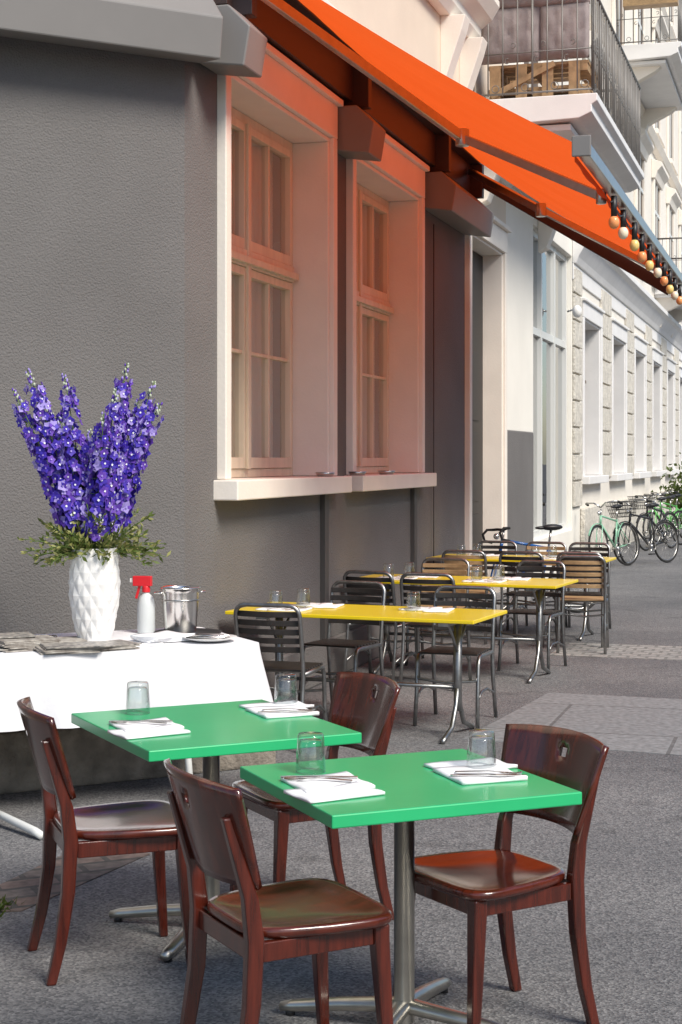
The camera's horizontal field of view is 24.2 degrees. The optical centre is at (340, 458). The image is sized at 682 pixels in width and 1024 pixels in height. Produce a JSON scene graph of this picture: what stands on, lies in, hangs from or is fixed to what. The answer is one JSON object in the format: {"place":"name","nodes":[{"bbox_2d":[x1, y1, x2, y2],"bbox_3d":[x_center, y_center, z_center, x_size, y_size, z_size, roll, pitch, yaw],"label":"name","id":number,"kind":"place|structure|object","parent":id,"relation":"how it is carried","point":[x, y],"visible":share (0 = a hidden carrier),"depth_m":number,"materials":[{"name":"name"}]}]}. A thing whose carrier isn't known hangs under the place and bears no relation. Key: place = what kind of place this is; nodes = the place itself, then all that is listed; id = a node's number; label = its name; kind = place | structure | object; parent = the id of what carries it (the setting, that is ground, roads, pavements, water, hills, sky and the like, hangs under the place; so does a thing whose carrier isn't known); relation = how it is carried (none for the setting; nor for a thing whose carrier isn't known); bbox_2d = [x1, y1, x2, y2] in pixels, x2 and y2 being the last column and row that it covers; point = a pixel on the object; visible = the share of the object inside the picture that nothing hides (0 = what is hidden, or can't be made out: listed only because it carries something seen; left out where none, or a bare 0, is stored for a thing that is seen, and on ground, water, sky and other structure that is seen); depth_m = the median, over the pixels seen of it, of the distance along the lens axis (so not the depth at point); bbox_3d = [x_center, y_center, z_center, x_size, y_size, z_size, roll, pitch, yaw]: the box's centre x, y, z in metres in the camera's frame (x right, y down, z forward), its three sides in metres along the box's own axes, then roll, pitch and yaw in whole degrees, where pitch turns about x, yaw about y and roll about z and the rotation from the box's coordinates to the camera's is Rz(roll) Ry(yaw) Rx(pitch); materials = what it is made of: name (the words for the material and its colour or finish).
{"place":"outdoors","nodes":[
{"label":"outdoors","id":0,"kind":"place"},
{"bbox_2d":[0,522,681,1023],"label":"sidewalk","id":1,"kind":"structure","parent":0,"point":[114,972],"depth_m":6.32,"materials":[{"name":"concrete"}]},
{"bbox_2d":[0,853,149,911],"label":"brick strip","id":2,"kind":"object","parent":1,"relation":"on","point":[23,887],"visible":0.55,"depth_m":6.44,"materials":[{"name":"grey stone"}]},
{"bbox_2d":[0,894,24,919],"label":"grass","id":3,"kind":"structure","parent":2,"relation":"on","point":[4,902],"depth_m":6.03,"materials":[{"name":"green plant"}]},
{"bbox_2d":[17,697,189,985],"bbox_3d":[-0.807,1.258,5.401,0.569,0.883,0.500,0,0,-20],"label":"wooden chair","id":4,"kind":"object","parent":1,"relation":"on","point":[127,827],"visible":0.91,"depth_m":5.27,"materials":[{"name":"brown wood"}]},
{"bbox_2d":[0,627,272,839],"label":"side table","id":5,"kind":"object","parent":1,"relation":"on","point":[60,689],"visible":0.8,"depth_m":7.65,"materials":[{"name":"white fabric"}]},
{"bbox_2d":[0,632,35,638],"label":"magazine stack","id":6,"kind":"object","parent":5,"relation":"on","point":[14,635],"visible":0.41,"depth_m":7.79,"materials":[{"name":"paper"}]},
{"bbox_2d":[0,635,60,652],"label":"magazine stack","id":7,"kind":"object","parent":5,"relation":"on","point":[17,644],"visible":0.84,"depth_m":7.63,"materials":[{"name":"paper"}]},
{"bbox_2d":[33,641,105,654],"bbox_3d":[-1.295,0.901,7.599,0.316,0.034,0.232,0,0,-20],"label":"magazine stack","id":8,"kind":"object","parent":5,"relation":"on","point":[70,647],"visible":1,"depth_m":7.53,"materials":[{"name":"paper"}]},
{"bbox_2d":[57,636,86,641],"bbox_3d":[-1.417,0.908,7.926,0.299,0.020,0.217,0,0,-25],"label":"magazine stack","id":9,"kind":"object","parent":5,"relation":"on","point":[71,639],"visible":0.21,"depth_m":7.92,"materials":[{"name":"paper"}]},
{"bbox_2d":[68,547,120,640],"bbox_3d":[-1.246,0.684,8.050,0.264,0.470,0.264,0,0,0],"label":"vase","id":10,"kind":"object","parent":5,"relation":"on","point":[94,589],"visible":0.91,"depth_m":7.95,"materials":[{"name":"white ceramic"}]},
{"bbox_2d":[11,363,170,566],"bbox_3d":[-1.253,0.029,8.043,0.790,1.044,0.571,0,0,0],"label":"delphinium bouquet","id":11,"kind":"object","parent":10,"relation":"in","point":[91,493],"visible":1,"depth_m":7.98,"materials":[{"name":"purple plant"}]},
{"bbox_2d":[99,639,141,650],"bbox_3d":[-1.148,0.904,7.702,0.313,0.026,0.240,0,0,-35],"label":"magazine stack","id":12,"kind":"object","parent":5,"relation":"on","point":[119,644],"visible":0.66,"depth_m":7.68,"materials":[{"name":"paper"}]},
{"bbox_2d":[130,576,154,632],"bbox_3d":[-1.043,0.769,8.430,0.128,0.300,0.095,0,0,37],"label":"spray bottle","id":13,"kind":"object","parent":5,"relation":"on","point":[146,613],"visible":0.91,"depth_m":8.39,"materials":[{"name":"white plastic"}]},
{"bbox_2d":[136,642,166,646],"bbox_3d":[-1.000,0.914,7.850,0.260,0.010,0.120,0,0,-20],"label":"folded paper","id":14,"kind":"object","parent":5,"relation":"on","point":[152,644],"visible":0.46,"depth_m":7.83,"materials":[{"name":"white paper"}]},
{"bbox_2d":[130,630,194,642],"bbox_3d":[-0.900,0.899,8.050,0.284,0.032,0.252,0,0,-41],"label":"napkin stack","id":15,"kind":"object","parent":5,"relation":"on","point":[165,636],"visible":0.98,"depth_m":8.00,"materials":[{"name":"white"}]},
{"bbox_2d":[153,628,221,633],"bbox_3d":[-0.800,0.910,8.330,0.360,0.016,0.360,0,0,0],"label":"serving tray","id":16,"kind":"object","parent":5,"relation":"on","point":[205,631],"visible":0.33,"depth_m":8.42,"materials":[{"name":"metal"}]},
{"bbox_2d":[154,585,205,632],"bbox_3d":[-0.850,0.796,8.420,0.219,0.245,0.218,0,0,25],"label":"wine bucket","id":17,"kind":"object","parent":16,"relation":"on","point":[180,607],"visible":0.94,"depth_m":8.34,"materials":[{"name":"silver metal"}]},
{"bbox_2d":[183,633,236,641],"bbox_3d":[-0.660,0.904,8.020,0.274,0.021,0.274,0,0,0],"label":"plate","id":18,"kind":"object","parent":5,"relation":"on","point":[216,639],"visible":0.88,"depth_m":7.96,"materials":[{"name":"white ceramic"}]},
{"bbox_2d":[186,634,230,638],"bbox_3d":[-0.665,0.893,8.021,0.191,0.015,0.155,0,0,15],"label":"cutlery pile","id":19,"kind":"object","parent":18,"relation":"on","point":[201,636],"visible":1,"depth_m":8.00,"materials":[{"name":"silver metal"}]},
{"bbox_2d":[71,699,361,962],"bbox_3d":[-0.468,1.325,5.740,0.780,0.750,0.860,0,0,-26],"label":"cafe table","id":20,"kind":"object","parent":1,"relation":"on","point":[218,730],"visible":0.54,"depth_m":5.61,"materials":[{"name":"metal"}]},
{"bbox_2d":[125,681,149,714],"bbox_3d":[-0.758,0.890,5.940,0.091,0.117,0.091,0,0,-16],"label":"drinking glass","id":21,"kind":"object","parent":20,"relation":"on","point":[135,687],"visible":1,"depth_m":5.94,"materials":[{"name":"clear glass"}]},
{"bbox_2d":[107,717,189,739],"bbox_3d":[-0.692,0.942,5.576,0.265,0.013,0.336,0,0,-24],"label":"napkin","id":22,"kind":"object","parent":20,"relation":"on","point":[132,730],"visible":0.96,"depth_m":5.54,"materials":[{"name":"white fabric"}]},
{"bbox_2d":[111,721,166,723],"bbox_3d":[-0.716,0.934,5.650,0.200,0.007,0.024,0,0,4],"label":"fork","id":23,"kind":"object","parent":22,"relation":"on","point":[138,721],"visible":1,"depth_m":5.65,"materials":[{"name":"silver metal"}]},
{"bbox_2d":[109,720,172,721],"bbox_3d":[-0.715,0.936,5.690,0.225,0.004,0.020,0,0,-4],"label":"knife","id":24,"kind":"object","parent":22,"relation":"on","point":[141,720],"visible":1,"depth_m":5.69,"materials":[{"name":"silver metal"}]},
{"bbox_2d":[239,700,318,718],"bbox_3d":[-0.220,0.942,6.019,0.265,0.013,0.336,0,0,-24],"label":"napkin","id":25,"kind":"object","parent":20,"relation":"on","point":[254,708],"visible":0.92,"depth_m":6.00,"materials":[{"name":"white fabric"}]},
{"bbox_2d":[274,673,297,703],"bbox_3d":[-0.213,0.890,6.160,0.091,0.117,0.091,0,0,40],"label":"drinking glass","id":26,"kind":"object","parent":25,"relation":"on","point":[285,678],"visible":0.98,"depth_m":6.16,"materials":[{"name":"clear glass"}]},
{"bbox_2d":[258,711,316,712],"bbox_3d":[-0.196,0.936,5.905,0.225,0.004,0.020,0,0,-4],"label":"knife","id":27,"kind":"object","parent":25,"relation":"on","point":[286,711],"visible":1,"depth_m":5.90,"materials":[{"name":"silver metal"}]},
{"bbox_2d":[262,708,315,710],"bbox_3d":[-0.195,0.934,5.945,0.200,0.007,0.024,0,0,4],"label":"fork","id":28,"kind":"object","parent":25,"relation":"on","point":[291,708],"visible":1,"depth_m":5.94,"materials":[{"name":"silver metal"}]},
{"bbox_2d":[0,598,465,794],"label":"plinth","id":29,"kind":"structure","parent":1,"relation":"on","point":[92,758],"depth_m":8.36,"materials":[{"name":"stone"}]},
{"bbox_2d":[0,0,505,659],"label":"walls","id":30,"kind":"structure","parent":1,"relation":"on","point":[108,214],"depth_m":9.54,"materials":[{"name":"grey paint"}]},
{"bbox_2d":[0,0,493,236],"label":"fascia light boxes","id":31,"kind":"object","parent":30,"relation":"attached to","point":[226,39],"visible":0.92,"depth_m":9.32,"materials":[{"name":"grey metal"}]},
{"bbox_2d":[214,0,530,616],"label":"window surrounds","id":32,"kind":"object","parent":30,"relation":"attached to","point":[289,100],"visible":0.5,"depth_m":12.76,"materials":[{"name":"white paint"}]},
{"bbox_2d":[315,472,334,475],"bbox_3d":[-0.120,0.116,12.046,0.150,0.032,0.150,0,0,0],"label":"ashtray","id":33,"kind":"object","parent":32,"relation":"on","point":[324,473],"visible":1,"depth_m":11.99,"materials":[{"name":"metal"}]},
{"bbox_2d":[231,107,482,600],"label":"window sashes","id":34,"kind":"object","parent":32,"relation":"in","point":[267,266],"depth_m":12.18,"materials":[{"name":"white wood"}]},
{"bbox_2d":[231,127,382,468],"bbox_3d":[-0.291,-1.152,12.649,0.001,2.463,4.986,0,0,16],"label":"window glass","id":35,"kind":"object","parent":34,"relation":"in","point":[277,310],"visible":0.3,"depth_m":11.90,"materials":[{"name":"clear glass"}]},
{"bbox_2d":[349,471,365,474],"bbox_3d":[0.130,0.116,12.786,0.150,0.032,0.150,0,0,0],"label":"ashtray","id":36,"kind":"object","parent":32,"relation":"on","point":[357,472],"visible":1,"depth_m":12.73,"materials":[{"name":"metal"}]},
{"bbox_2d":[378,471,394,473],"bbox_3d":[0.390,0.116,13.668,0.150,0.032,0.150,0,0,0],"label":"ashtray","id":37,"kind":"object","parent":32,"relation":"on","point":[386,472],"visible":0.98,"depth_m":13.61,"materials":[{"name":"metal"}]},
{"bbox_2d":[320,224,433,639],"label":"conduits","id":38,"kind":"object","parent":30,"relation":"attached to","point":[324,548],"visible":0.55,"depth_m":12.16,"materials":[{"name":"grey metal"}]},
{"bbox_2d":[214,0,681,294],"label":"awning","id":39,"kind":"object","parent":30,"relation":"attached to","point":[462,136],"visible":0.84,"depth_m":11.35,"materials":[{"name":"fabric"}]},
{"bbox_2d":[608,195,681,304],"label":"string lights","id":40,"kind":"object","parent":39,"relation":"hanging from","point":[635,245],"visible":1,"depth_m":12.32,"materials":[{"name":"orange glass"}]},
{"bbox_2d":[164,758,392,1023],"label":"wooden chair","id":41,"kind":"object","parent":1,"relation":"on","point":[318,919],"visible":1,"depth_m":4.25,"materials":[{"name":"brown wood"}]},
{"bbox_2d":[233,602,327,752],"bbox_3d":[-0.357,1.270,9.496,0.437,0.866,0.522,0,0,18],"label":"slatted metal chair","id":42,"kind":"object","parent":1,"relation":"on","point":[302,667],"visible":0.74,"depth_m":9.29,"materials":[{"name":"black metal"}]},
{"bbox_2d":[230,672,399,919],"bbox_3d":[-0.091,1.263,5.955,0.563,0.875,0.496,0,0,-27],"label":"wooden chair","id":43,"kind":"object","parent":1,"relation":"on","point":[356,705],"visible":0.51,"depth_m":5.95,"materials":[{"name":"brown wood"}]},
{"bbox_2d":[298,580,385,700],"bbox_3d":[0.013,1.270,10.732,0.437,0.866,0.522,0,0,27],"label":"slatted metal chair","id":44,"kind":"object","parent":1,"relation":"on","point":[328,642],"visible":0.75,"depth_m":10.86,"materials":[{"name":"black metal"}]},
{"bbox_2d":[225,602,506,744],"bbox_3d":[0.160,1.327,9.980,1.620,0.753,0.720,0,0,22],"label":"yellow table","id":45,"kind":"object","parent":1,"relation":"on","point":[457,618],"visible":0.66,"depth_m":9.74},
{"bbox_2d":[269,590,282,602],"bbox_3d":[-0.413,0.890,10.082,0.091,0.117,0.091,0,0,-37],"label":"drinking glass","id":46,"kind":"object","parent":45,"relation":"on","point":[275,593],"visible":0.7,"depth_m":10.08,"materials":[{"name":"clear glass"}]},
{"bbox_2d":[255,607,312,611],"bbox_3d":[-0.364,0.942,10.038,0.336,0.013,0.265,0,0,22],"label":"napkin","id":47,"kind":"object","parent":45,"relation":"on","point":[278,609],"visible":0.71,"depth_m":9.96,"materials":[{"name":"white fabric"}]},
{"bbox_2d":[296,588,309,606],"bbox_3d":[-0.242,0.890,10.239,0.091,0.117,0.091,0,0,-28],"label":"drinking glass","id":48,"kind":"object","parent":45,"relation":"on","point":[301,591],"visible":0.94,"depth_m":10.23,"materials":[{"name":"clear glass"}]},
{"bbox_2d":[295,602,343,607],"bbox_3d":[-0.150,0.942,10.259,0.336,0.013,0.265,0,0,22],"label":"napkin","id":49,"kind":"object","parent":45,"relation":"on","point":[322,605],"visible":0.93,"depth_m":10.24,"materials":[{"name":"white"}]},
{"bbox_2d":[399,606,454,612],"bbox_3d":[0.545,0.942,9.978,0.336,0.013,0.265,0,0,22],"label":"napkin","id":50,"kind":"object","parent":45,"relation":"on","point":[436,609],"visible":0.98,"depth_m":9.96,"materials":[{"name":"white fabric"}]},
{"bbox_2d":[342,570,416,679],"bbox_3d":[0.306,1.270,12.161,0.437,0.866,0.522,0,0,26],"label":"slatted metal chair","id":51,"kind":"object","parent":1,"relation":"on","point":[396,624],"visible":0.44,"depth_m":11.97,"materials":[{"name":"black metal"}]},
{"bbox_2d":[240,749,581,1023],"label":"cafe table","id":52,"kind":"object","parent":1,"relation":"on","point":[412,786],"visible":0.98,"depth_m":4.70,"materials":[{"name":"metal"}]},
{"bbox_2d":[296,732,325,774],"bbox_3d":[-0.092,0.890,4.830,0.091,0.117,0.091,0,0,-12],"label":"drinking glass","id":53,"kind":"object","parent":52,"relation":"on","point":[324,769],"visible":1,"depth_m":4.83,"materials":[{"name":"clear glass"}]},
{"bbox_2d":[281,771,384,803],"bbox_3d":[-0.044,0.942,4.576,0.265,0.013,0.336,0,0,-22],"label":"napkin","id":54,"kind":"object","parent":52,"relation":"on","point":[311,791],"visible":0.94,"depth_m":4.54,"materials":[{"name":"white"}]},
{"bbox_2d":[284,777,352,780],"bbox_3d":[-0.066,0.934,4.651,0.200,0.007,0.024,0,0,6],"label":"fork","id":55,"kind":"object","parent":54,"relation":"on","point":[287,778],"visible":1,"depth_m":4.65,"materials":[{"name":"silver metal"}]},
{"bbox_2d":[281,776,357,777],"bbox_3d":[-0.063,0.936,4.691,0.225,0.004,0.020,0,0,-2],"label":"knife","id":56,"kind":"object","parent":54,"relation":"on","point":[320,776],"visible":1,"depth_m":4.69,"materials":[{"name":"silver metal"}]},
{"bbox_2d":[424,757,527,784],"bbox_3d":[0.421,0.942,4.834,0.265,0.013,0.336,0,0,-20],"label":"napkin","id":57,"kind":"object","parent":52,"relation":"on","point":[446,769],"visible":0.94,"depth_m":4.82,"materials":[{"name":"white fabric"}]},
{"bbox_2d":[466,729,495,765],"bbox_3d":[0.430,0.890,4.880,0.091,0.117,0.091,0,0,-19],"label":"drinking glass","id":58,"kind":"object","parent":57,"relation":"on","point":[482,736],"visible":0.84,"depth_m":4.88,"materials":[{"name":"clear glass"}]},
{"bbox_2d":[450,774,523,775],"bbox_3d":[0.436,0.936,4.718,0.225,0.004,0.020,0,0,0],"label":"knife","id":59,"kind":"object","parent":57,"relation":"on","point":[486,774],"visible":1,"depth_m":4.71,"materials":[{"name":"silver metal"}]},
{"bbox_2d":[455,770,521,773],"bbox_3d":[0.441,0.934,4.758,0.200,0.007,0.024,0,0,8],"label":"fork","id":60,"kind":"object","parent":57,"relation":"on","point":[490,771],"visible":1,"depth_m":4.75,"materials":[{"name":"silver metal"}]},
{"bbox_2d":[399,572,471,690],"bbox_3d":[0.711,1.270,11.954,0.437,0.866,0.522,0,0,19],"label":"slatted metal chair","id":61,"kind":"object","parent":1,"relation":"on","point":[418,625],"visible":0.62,"depth_m":11.79,"materials":[{"name":"black metal"}]},
{"bbox_2d":[405,557,469,665],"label":"slatted metal chair","id":62,"kind":"object","parent":1,"relation":"on","point":[441,565],"visible":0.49,"depth_m":13.46,"materials":[{"name":"black metal"}]},
{"bbox_2d":[413,585,497,728],"bbox_3d":[0.744,1.270,10.307,0.437,0.866,0.522,0,0,19],"label":"slatted metal chair","id":63,"kind":"object","parent":1,"relation":"on","point":[433,650],"visible":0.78,"depth_m":10.42,"materials":[{"name":"black metal"}]},
{"bbox_2d":[440,550,497,644],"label":"slatted metal chair","id":64,"kind":"object","parent":1,"relation":"on","point":[484,563],"visible":0.37,"depth_m":14.66,"materials":[{"name":"brown wood"}]},
{"bbox_2d":[362,574,577,683],"bbox_3d":[0.950,1.327,12.550,1.700,0.753,0.720,0,0,22],"label":"yellow table","id":65,"kind":"object","parent":1,"relation":"on","point":[539,586],"visible":0.77,"depth_m":12.31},
{"bbox_2d":[376,576,417,579],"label":"napkin","id":66,"kind":"object","parent":65,"relation":"on","point":[396,577],"visible":0.43,"depth_m":12.63,"materials":[{"name":"white fabric"}]},
{"bbox_2d":[398,575,439,577],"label":"napkin","id":67,"kind":"object","parent":65,"relation":"on","point":[422,576],"visible":0.52,"depth_m":12.76,"materials":[{"name":"white"}]},
{"bbox_2d":[462,579,506,582],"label":"napkin","id":68,"kind":"object","parent":65,"relation":"on","point":[480,581],"visible":0.94,"depth_m":12.26,"materials":[{"name":"white"}]},
{"bbox_2d":[487,576,530,580],"bbox_3d":[1.335,0.942,12.548,0.336,0.013,0.265,0,0,22],"label":"napkin","id":69,"kind":"object","parent":65,"relation":"on","point":[515,578],"visible":0.94,"depth_m":12.53,"materials":[{"name":"white"}]},
{"bbox_2d":[468,540,517,629],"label":"slatted metal chair","id":70,"kind":"object","parent":1,"relation":"on","point":[479,545],"visible":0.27,"depth_m":16.29,"materials":[{"name":"black metal"}]},
{"bbox_2d":[393,724,608,1023],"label":"wooden chair","id":71,"kind":"object","parent":1,"relation":"on","point":[502,880],"visible":0.8,"depth_m":4.76,"materials":[{"name":"brown wood"}]},
{"bbox_2d":[428,554,615,640],"bbox_3d":[1.740,1.327,15.350,1.700,0.753,0.720,0,0,20],"label":"yellow table","id":72,"kind":"object","parent":1,"relation":"on","point":[585,605],"visible":0.29,"depth_m":15.19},
{"bbox_2d":[467,553,499,556],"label":"napkin","id":73,"kind":"object","parent":72,"relation":"on","point":[493,555],"visible":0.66,"depth_m":15.59,"materials":[{"name":"white"}]},
{"bbox_2d":[498,551,556,646],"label":"slatted metal chair","id":74,"kind":"object","parent":1,"relation":"on","point":[501,569],"visible":0.52,"depth_m":14.50,"materials":[{"name":"black metal"}]},
{"bbox_2d":[497,560,566,670],"bbox_3d":[1.554,1.270,12.923,0.437,0.866,0.522,0,0,24],"label":"slatted metal chair","id":75,"kind":"object","parent":1,"relation":"on","point":[515,611],"visible":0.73,"depth_m":13.03,"materials":[{"name":"metal"}]},
{"bbox_2d":[471,524,600,612],"bbox_3d":[2.105,1.207,17.441,1.724,0.983,0.469,0,-5,-20],"label":"bicycle","id":76,"kind":"object","parent":1,"relation":"on","point":[550,527],"visible":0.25,"depth_m":17.49,"materials":[{"name":"blue"}]},
{"bbox_2d":[517,541,567,626],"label":"slatted metal chair","id":77,"kind":"object","parent":1,"relation":"on","point":[529,547],"visible":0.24,"depth_m":16.13,"materials":[{"name":"brown wood"}]},
{"bbox_2d":[463,693,681,755],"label":"paving slabs","id":78,"kind":"structure","parent":1,"relation":"on","point":[635,724],"depth_m":10.37,"materials":[{"name":"grey concrete"}]},
{"bbox_2d":[555,551,607,647],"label":"slatted metal chair","id":79,"kind":"object","parent":1,"relation":"on","point":[574,593],"visible":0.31,"depth_m":14.38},
{"bbox_2d":[560,542,611,632],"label":"slatted metal chair","id":80,"kind":"object","parent":1,"relation":"on","point":[608,549],"visible":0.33,"depth_m":15.94,"materials":[{"name":"metal"}]},
{"bbox_2d":[506,0,681,577],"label":"walls","id":81,"kind":"structure","parent":1,"relation":"on","point":[582,518],"depth_m":24.97,"materials":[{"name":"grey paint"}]},
{"bbox_2d":[478,93,643,253],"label":"balcony slab","id":82,"kind":"structure","parent":81,"relation":"attached to","point":[568,117],"depth_m":17.64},
{"bbox_2d":[489,59,593,99],"bbox_3d":[2.268,-4.135,17.819,1.110,0.390,0.975,0,0,16],"label":"pallet bench","id":83,"kind":"object","parent":82,"relation":"on","point":[539,74],"visible":0.59,"depth_m":17.43,"materials":[{"name":"brown wood"}]},
{"bbox_2d":[473,0,640,164],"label":"balcony railing","id":84,"kind":"object","parent":82,"relation":"on","point":[620,97],"visible":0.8,"depth_m":18.31,"materials":[{"name":"black metal"}]},
{"bbox_2d":[567,305,581,317],"bbox_3d":[3.568,-2.250,24.314,0.223,0.195,0.145,0,0,32],"label":"wall lamp","id":85,"kind":"object","parent":81,"relation":"attached to","point":[576,310],"visible":1,"depth_m":24.24,"materials":[{"name":"glass"}]},
{"bbox_2d":[516,0,681,483],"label":"window surrounds","id":86,"kind":"object","parent":81,"relation":"attached to","point":[624,289],"visible":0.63,"depth_m":33.30,"materials":[{"name":"white paint"}]},
{"bbox_2d":[524,0,681,538],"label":"window sashes","id":87,"kind":"object","parent":86,"relation":"in","point":[541,335],"depth_m":23.66,"materials":[{"name":"white wood"}]},
{"bbox_2d":[533,239,561,530],"bbox_3d":[7.682,-1.025,39.617,0.140,4.250,37.905,0,0,16],"label":"window glass","id":88,"kind":"object","parent":87,"relation":"in","point":[546,392],"visible":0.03,"depth_m":23.39,"materials":[{"name":"glass"}]},
{"bbox_2d":[622,41,681,130],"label":"balcony slab","id":89,"kind":"structure","parent":81,"relation":"attached to","point":[656,68],"depth_m":30.99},
{"bbox_2d":[616,0,681,43],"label":"balcony railing","id":90,"kind":"object","parent":89,"relation":"on","point":[679,15],"visible":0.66,"depth_m":30.00,"materials":[{"name":"silver metal"}]},
{"bbox_2d":[623,0,678,9],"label":"flower planter","id":91,"kind":"object","parent":90,"relation":"on","point":[636,4],"visible":1,"depth_m":29.69,"materials":[{"name":"brown wood"}]},
{"bbox_2d":[654,285,681,337],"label":"balcony slab","id":92,"kind":"structure","parent":81,"relation":"attached to","point":[670,306],"depth_m":37.98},
{"bbox_2d":[657,237,681,265],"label":"balcony railing","id":93,"kind":"object","parent":92,"relation":"on","point":[676,258],"visible":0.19,"depth_m":37.71,"materials":[{"name":"silver metal"}]},
{"bbox_2d":[585,500,636,563],"bbox_3d":[4.263,1.179,25.026,0.617,1.040,1.724,-6,-3,35],"label":"bicycle","id":94,"kind":"object","parent":1,"relation":"on","point":[604,531],"visible":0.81,"depth_m":25.01,"materials":[{"name":"green metal"}]},
{"bbox_2d":[550,642,681,660],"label":"cobble strip","id":95,"kind":"object","parent":1,"relation":"on","point":[654,652],"visible":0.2,"depth_m":14.03,"materials":[{"name":"grey stone"}]},
{"bbox_2d":[556,555,608,653],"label":"slatted metal chair","id":96,"kind":"object","parent":95,"relation":"on","point":[603,599],"visible":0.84,"depth_m":13.90,"materials":[{"name":"brown wood"}]},
{"bbox_2d":[605,499,678,565],"bbox_3d":[4.920,1.179,25.734,1.724,1.040,0.617,0,-5,-42],"label":"bicycle","id":97,"kind":"object","parent":1,"relation":"on","point":[649,545],"visible":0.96,"depth_m":25.60,"materials":[{"name":"black"}]},
{"bbox_2d":[627,494,678,550],"bbox_3d":[5.921,1.178,29.822,0.617,1.040,1.724,-5,-3,38],"label":"bicycle","id":98,"kind":"object","parent":1,"relation":"on","point":[661,499],"visible":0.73,"depth_m":29.62,"materials":[{"name":"black metal"}]},
{"bbox_2d":[642,492,681,545],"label":"bicycle","id":99,"kind":"object","parent":1,"relation":"on","point":[670,497],"visible":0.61,"depth_m":30.98,"materials":[{"name":"green metal"}]},
{"bbox_2d":[648,491,681,542],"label":"bicycle","id":100,"kind":"object","parent":1,"relation":"on","point":[676,496],"visible":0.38,"depth_m":32.51,"materials":[{"name":"black"}]},
{"bbox_2d":[651,452,681,524],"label":"shrub","id":101,"kind":"object","parent":1,"relation":"on","point":[676,487],"visible":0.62,"depth_m":35.46,"materials":[{"name":"green plant"}]},
{"bbox_2d":[481,0,589,64],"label":"balcony cushions","id":102,"kind":"object","parent":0,"point":[524,24],"visible":0.91,"depth_m":17.37,"materials":[{"name":"grey fabric"}]}
]}

